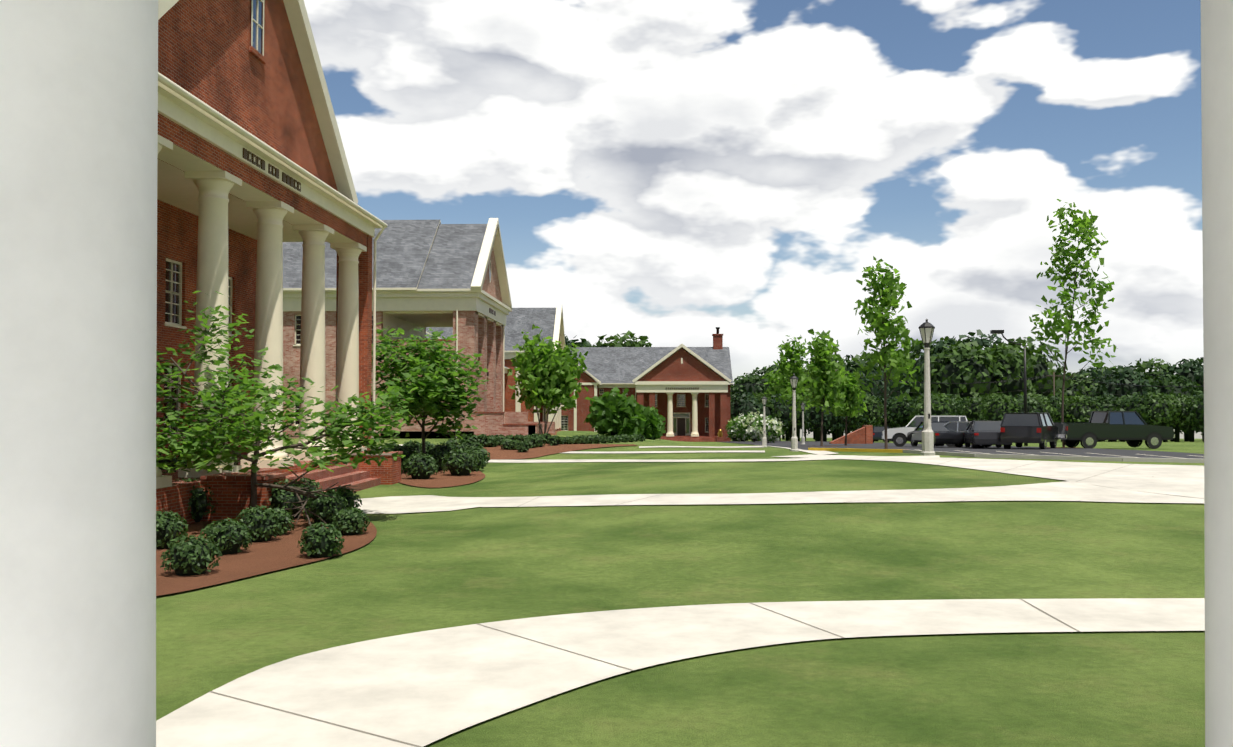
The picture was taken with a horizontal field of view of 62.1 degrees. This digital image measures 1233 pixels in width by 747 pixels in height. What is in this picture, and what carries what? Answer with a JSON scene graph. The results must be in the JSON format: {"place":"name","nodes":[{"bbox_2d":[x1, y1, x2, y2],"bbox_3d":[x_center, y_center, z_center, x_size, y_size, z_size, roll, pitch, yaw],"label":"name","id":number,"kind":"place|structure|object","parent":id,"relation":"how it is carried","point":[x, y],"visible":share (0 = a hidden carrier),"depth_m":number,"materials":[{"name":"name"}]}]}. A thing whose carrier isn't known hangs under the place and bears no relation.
{"place":"outdoors","nodes":[
{"label":"outdoors","id":0,"kind":"place"},
{"bbox_2d":[358,495,481,513],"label":"walkway","id":1,"kind":"structure","parent":0,"point":[406,504],"depth_m":26.12,"materials":[{"name":"concrete"}]},
{"bbox_2d":[156,431,1204,746],"bbox_3d":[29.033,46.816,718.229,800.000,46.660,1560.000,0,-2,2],"label":"lawn","id":2,"kind":"structure","parent":0,"point":[402,573],"depth_m":14.11,"materials":[{"name":"green plant"}]},
{"bbox_2d":[156,0,402,525],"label":"building","id":3,"kind":"structure","parent":2,"relation":"on","point":[253,172],"depth_m":27.91,"materials":[{"name":"red brick"}]},
{"bbox_2d":[156,430,636,595],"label":"bed soil","id":4,"kind":"structure","parent":2,"relation":"on","point":[278,552],"depth_m":18.21,"materials":[{"name":"brown soil"}]},
{"bbox_2d":[156,448,369,575],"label":"bed shrubs","id":5,"kind":"object","parent":4,"relation":"on","point":[183,537],"depth_m":18.57,"materials":[{"name":"green plant"}]},
{"bbox_2d":[156,291,415,525],"bbox_3d":[-8.252,0.899,22.330,6.616,5.538,6.034,-1,-2,29],"label":"dogwood tree","id":6,"kind":"object","parent":4,"relation":"in","point":[200,451],"visible":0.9,"depth_m":22.12,"materials":[{"name":"green plant"}]},
{"bbox_2d":[371,322,488,453],"bbox_3d":[-7.664,0.865,39.445,5.147,5.927,5.912,1,-2,-32],"label":"dogwood tree","id":7,"kind":"object","parent":4,"relation":"in","point":[434,384],"visible":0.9,"depth_m":39.21,"materials":[{"name":"green plant"}]},
{"bbox_2d":[377,440,489,478],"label":"bed shrubs","id":8,"kind":"object","parent":4,"relation":"on","point":[475,451],"depth_m":36.93,"materials":[{"name":"green plant"}]},
{"bbox_2d":[446,433,635,451],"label":"bed shrubs","id":9,"kind":"object","parent":4,"relation":"on","point":[566,440],"depth_m":49.52,"materials":[{"name":"green plant"}]},
{"bbox_2d":[507,324,589,433],"bbox_3d":[-4.000,0.502,58.348,4.876,6.533,3.701,1,-2,-29],"label":"round tree","id":10,"kind":"object","parent":4,"relation":"on","point":[549,372],"visible":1,"depth_m":57.47,"materials":[{"name":"green plant"}]},
{"bbox_2d":[283,218,554,438],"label":"building","id":11,"kind":"structure","parent":2,"relation":"on","point":[433,273],"depth_m":57.85,"materials":[{"name":"brick"}]},
{"bbox_2d":[426,304,564,430],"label":"building","id":12,"kind":"structure","parent":2,"relation":"on","point":[549,322],"depth_m":101.53,"materials":[{"name":"red brick"}]},
{"bbox_2d":[584,387,645,435],"bbox_3d":[-0.100,2.674,65.862,4.079,3.683,3.680,0,-2,2],"label":"bush","id":13,"kind":"object","parent":2,"relation":"on","point":[610,414],"visible":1,"depth_m":64.98,"materials":[{"name":"green plant"}]},
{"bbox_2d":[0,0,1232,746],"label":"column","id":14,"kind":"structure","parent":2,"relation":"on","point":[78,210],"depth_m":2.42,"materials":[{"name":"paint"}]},
{"bbox_2d":[561,327,732,441],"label":"building","id":15,"kind":"structure","parent":2,"relation":"on","point":[684,390],"depth_m":127.77,"materials":[{"name":"brick"}]},
{"bbox_2d":[639,404,668,439],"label":"bush","id":16,"kind":"object","parent":2,"relation":"on","point":[653,428],"visible":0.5,"depth_m":74.66,"materials":[{"name":"green plant"}]},
{"bbox_2d":[620,433,731,441],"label":"shrubs","id":17,"kind":"object","parent":2,"relation":"on","point":[638,437],"depth_m":60.95,"materials":[{"name":"plant"}]},
{"bbox_2d":[722,416,746,441],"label":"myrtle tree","id":18,"kind":"object","parent":2,"relation":"on","point":[729,424],"visible":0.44,"depth_m":122.61,"materials":[{"name":"green plant"}]},
{"bbox_2d":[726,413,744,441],"bbox_3d":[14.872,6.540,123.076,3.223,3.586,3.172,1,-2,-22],"label":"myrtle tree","id":19,"kind":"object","parent":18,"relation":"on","point":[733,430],"visible":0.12,"depth_m":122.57,"materials":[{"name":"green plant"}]},
{"bbox_2d":[735,412,760,441],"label":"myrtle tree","id":20,"kind":"object","parent":2,"relation":"on","point":[743,430],"visible":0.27,"depth_m":109.24,"materials":[{"name":"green plant"}]},
{"bbox_2d":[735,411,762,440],"bbox_3d":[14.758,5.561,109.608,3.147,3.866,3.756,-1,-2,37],"label":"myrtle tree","id":21,"kind":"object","parent":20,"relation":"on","point":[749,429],"visible":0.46,"depth_m":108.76,"materials":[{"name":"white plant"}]},
{"bbox_2d":[761,395,766,446],"bbox_3d":[8.528,2.799,59.093,0.362,3.083,0.320,0,-2,2],"label":"lamp post","id":22,"kind":"object","parent":2,"relation":"on","point":[764,438],"visible":0.96,"depth_m":59.03,"materials":[{"name":"metal"}]},
{"bbox_2d":[752,415,783,442],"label":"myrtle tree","id":23,"kind":"object","parent":2,"relation":"on","point":[760,423],"visible":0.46,"depth_m":98.10,"materials":[{"name":"green plant"}]},
{"bbox_2d":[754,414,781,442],"bbox_3d":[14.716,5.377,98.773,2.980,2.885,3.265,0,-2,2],"label":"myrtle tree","id":24,"kind":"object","parent":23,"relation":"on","point":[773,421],"visible":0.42,"depth_m":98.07,"materials":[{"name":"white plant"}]},
{"bbox_2d":[762,371,790,423],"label":"young tree","id":25,"kind":"object","parent":2,"relation":"on","point":[771,381],"visible":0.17,"depth_m":144.26,"materials":[{"name":"green plant"}]},
{"bbox_2d":[789,374,798,450],"bbox_3d":[7.989,1.803,46.068,0.423,3.585,0.373,0,-2,2],"label":"lamp post","id":26,"kind":"object","parent":2,"relation":"on","point":[794,438],"visible":0.92,"depth_m":46.00,"materials":[{"name":"metal"}]},
{"bbox_2d":[800,403,804,443],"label":"lamp post","id":27,"kind":"object","parent":2,"relation":"on","point":[802,437],"visible":0.96,"depth_m":78.33,"materials":[{"name":"metal"}]},
{"bbox_2d":[565,329,1203,441],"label":"forest trees","id":28,"kind":"object","parent":2,"relation":"on","point":[947,349],"depth_m":167.02,"materials":[{"name":"green plant"}]},
{"bbox_2d":[919,319,934,455],"bbox_3d":[12.494,0.584,41.189,0.667,5.593,0.588,0,-2,2],"label":"lamp post","id":29,"kind":"object","parent":2,"relation":"on","point":[926,328],"visible":0.98,"depth_m":41.07,"materials":[{"name":"metal"}]},
{"bbox_2d":[731,372,1203,438],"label":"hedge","id":30,"kind":"object","parent":2,"relation":"on","point":[1054,376],"visible":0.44,"depth_m":162.31,"materials":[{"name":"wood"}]},
{"bbox_2d":[990,330,1027,445],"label":"street light","id":31,"kind":"object","parent":2,"relation":"on","point":[1001,332],"visible":0.77,"depth_m":69.42,"materials":[{"name":"black metal"}]},
{"bbox_2d":[156,444,1204,746],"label":"walkway","id":32,"kind":"structure","parent":0,"point":[416,688],"depth_m":11.35,"materials":[{"name":"concrete"}]},
{"bbox_2d":[304,0,1203,438],"label":"sky","id":33,"kind":"structure","parent":0,"point":[671,173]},
{"bbox_2d":[727,441,1203,462],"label":"parking lot","id":34,"kind":"structure","parent":0,"point":[1086,454],"depth_m":43.56,"materials":[{"name":"grey asphalt"}]},
{"bbox_2d":[831,445,861,445],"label":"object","id":35,"kind":"object","parent":34,"relation":"on","point":[846,445],"visible":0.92,"depth_m":65.92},
{"bbox_2d":[828,369,867,444],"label":"young tree","id":36,"kind":"object","parent":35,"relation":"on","point":[849,389],"visible":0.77,"depth_m":65.59,"materials":[{"name":"green plant"}]},
{"bbox_2d":[829,425,872,443],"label":"brick wall","id":37,"kind":"structure","parent":34,"relation":"on","point":[863,434],"depth_m":86.10,"materials":[{"name":"red brick"}]},
{"bbox_2d":[873,426,888,442],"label":"suv","id":38,"kind":"object","parent":34,"relation":"on","point":[877,432],"visible":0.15,"depth_m":111.97,"materials":[{"name":"black paint"}]},
{"bbox_2d":[882,415,966,446],"bbox_3d":[18.020,3.350,59.645,4.910,1.815,1.876,-1,-2,17],"label":"white suv","id":39,"kind":"object","parent":34,"relation":"on","point":[897,436],"visible":0.46,"depth_m":59.10,"materials":[{"name":"white paint"}]},
{"bbox_2d":[912,421,991,447],"bbox_3d":[18.706,3.321,56.034,4.650,1.435,1.776,-1,-2,32],"label":"silver sedan car","id":40,"kind":"object","parent":34,"relation":"on","point":[960,426],"visible":0.21,"depth_m":55.45,"materials":[{"name":"grey paint"}]},
{"bbox_2d":[907,420,1011,448],"bbox_3d":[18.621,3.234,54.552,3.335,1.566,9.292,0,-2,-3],"label":"pickup truck","id":41,"kind":"object","parent":34,"relation":"on","point":[982,432],"depth_m":53.06,"materials":[{"name":"grey metal"}]},
{"bbox_2d":[1000,412,1058,448],"bbox_3d":[20.660,2.844,51.156,1.876,1.815,4.910,-1,-2,32],"label":"black suv","id":42,"kind":"object","parent":34,"relation":"on","point":[1018,429],"visible":0.98,"depth_m":49.35,"materials":[{"name":"black paint"}]},
{"bbox_2d":[1053,411,1174,448],"bbox_3d":[25.728,2.917,53.346,5.710,1.935,2.004,0,-2,-3],"label":"car","id":43,"kind":"object","parent":34,"relation":"on","point":[1132,428],"visible":0.94,"depth_m":52.41,"materials":[{"name":"black paint"}]},
{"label":"tree ring soil","id":44,"kind":"structure","parent":0,"visible":0},
{"bbox_2d":[1022,199,1117,447],"bbox_3d":[24.204,-2.630,54.999,4.532,13.484,4.420,0,-2,2],"label":"young tree","id":45,"kind":"object","parent":44,"relation":"on","point":[1084,224],"visible":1,"depth_m":54.60,"materials":[{"name":"green plant"}]},
{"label":"tree ring soil","id":46,"kind":"structure","parent":0,"visible":0},
{"bbox_2d":[851,256,921,448],"bbox_3d":[12.842,-0.887,48.627,3.110,9.238,3.534,0,-2,2],"label":"young tree","id":47,"kind":"object","parent":46,"relation":"on","point":[878,319],"visible":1,"depth_m":48.30,"materials":[{"name":"green plant"}]},
{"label":"tree ring soil","id":48,"kind":"structure","parent":0,"visible":0},
{"bbox_2d":[798,329,845,445],"bbox_3d":[12.403,0.883,61.894,2.832,7.262,2.956,0,-2,2],"label":"young tree","id":49,"kind":"object","parent":48,"relation":"on","point":[822,386],"visible":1,"depth_m":61.59,"materials":[{"name":"green plant"}]},
{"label":"tree ring soil","id":50,"kind":"structure","parent":0,"visible":0},
{"bbox_2d":[769,335,811,411],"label":"young tree","id":51,"kind":"object","parent":50,"relation":"on","point":[794,353],"visible":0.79,"depth_m":100.09,"materials":[{"name":"green plant"}]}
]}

